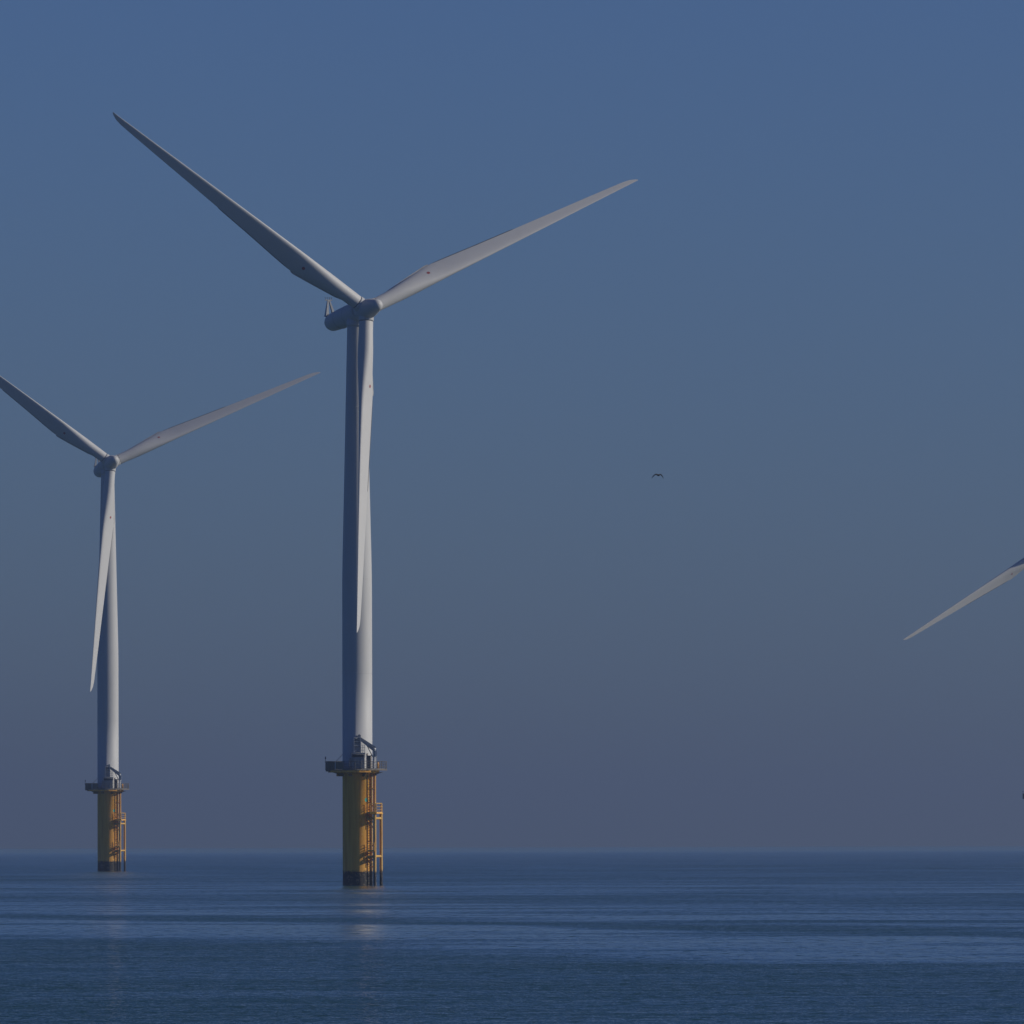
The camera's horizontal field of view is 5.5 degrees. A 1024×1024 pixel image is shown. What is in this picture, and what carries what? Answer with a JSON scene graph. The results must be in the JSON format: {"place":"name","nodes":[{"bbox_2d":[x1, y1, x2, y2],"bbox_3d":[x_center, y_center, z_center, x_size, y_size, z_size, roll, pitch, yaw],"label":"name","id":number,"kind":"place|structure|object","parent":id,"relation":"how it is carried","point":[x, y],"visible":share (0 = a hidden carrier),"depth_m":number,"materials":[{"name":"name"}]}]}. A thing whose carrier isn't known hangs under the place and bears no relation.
{"place":"outdoors","nodes":[
{"label":"outdoors","id":0,"kind":"place"},
{"bbox_2d":[0,846,1023,1023],"bbox_3d":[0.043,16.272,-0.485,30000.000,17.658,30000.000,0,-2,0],"label":"sea","id":1,"kind":"structure","parent":0,"point":[721,935],"depth_m":758.80,"materials":[{"name":"blue liquid"}]},
{"bbox_2d":[0,372,320,870],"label":"wind turbine","id":2,"kind":"object","parent":1,"relation":"in","point":[107,789],"visible":0.98,"depth_m":2126.87,"materials":[{"name":"grey paint"}]},
{"bbox_2d":[113,112,637,884],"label":"wind turbine","id":3,"kind":"object","parent":1,"relation":"in","point":[359,768],"visible":0.96,"depth_m":1507.87,"materials":[{"name":"grey paint"}]},
{"bbox_2d":[903,558,1023,798],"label":"wind turbine","id":4,"kind":"object","parent":1,"relation":"in","point":[1012,571],"visible":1,"depth_m":2790.77,"materials":[{"name":"grey paint"}]},
{"bbox_2d":[0,0,1023,848],"label":"sky","id":5,"kind":"structure","parent":0,"point":[802,312],"materials":[{"name":"blue"}]}
]}

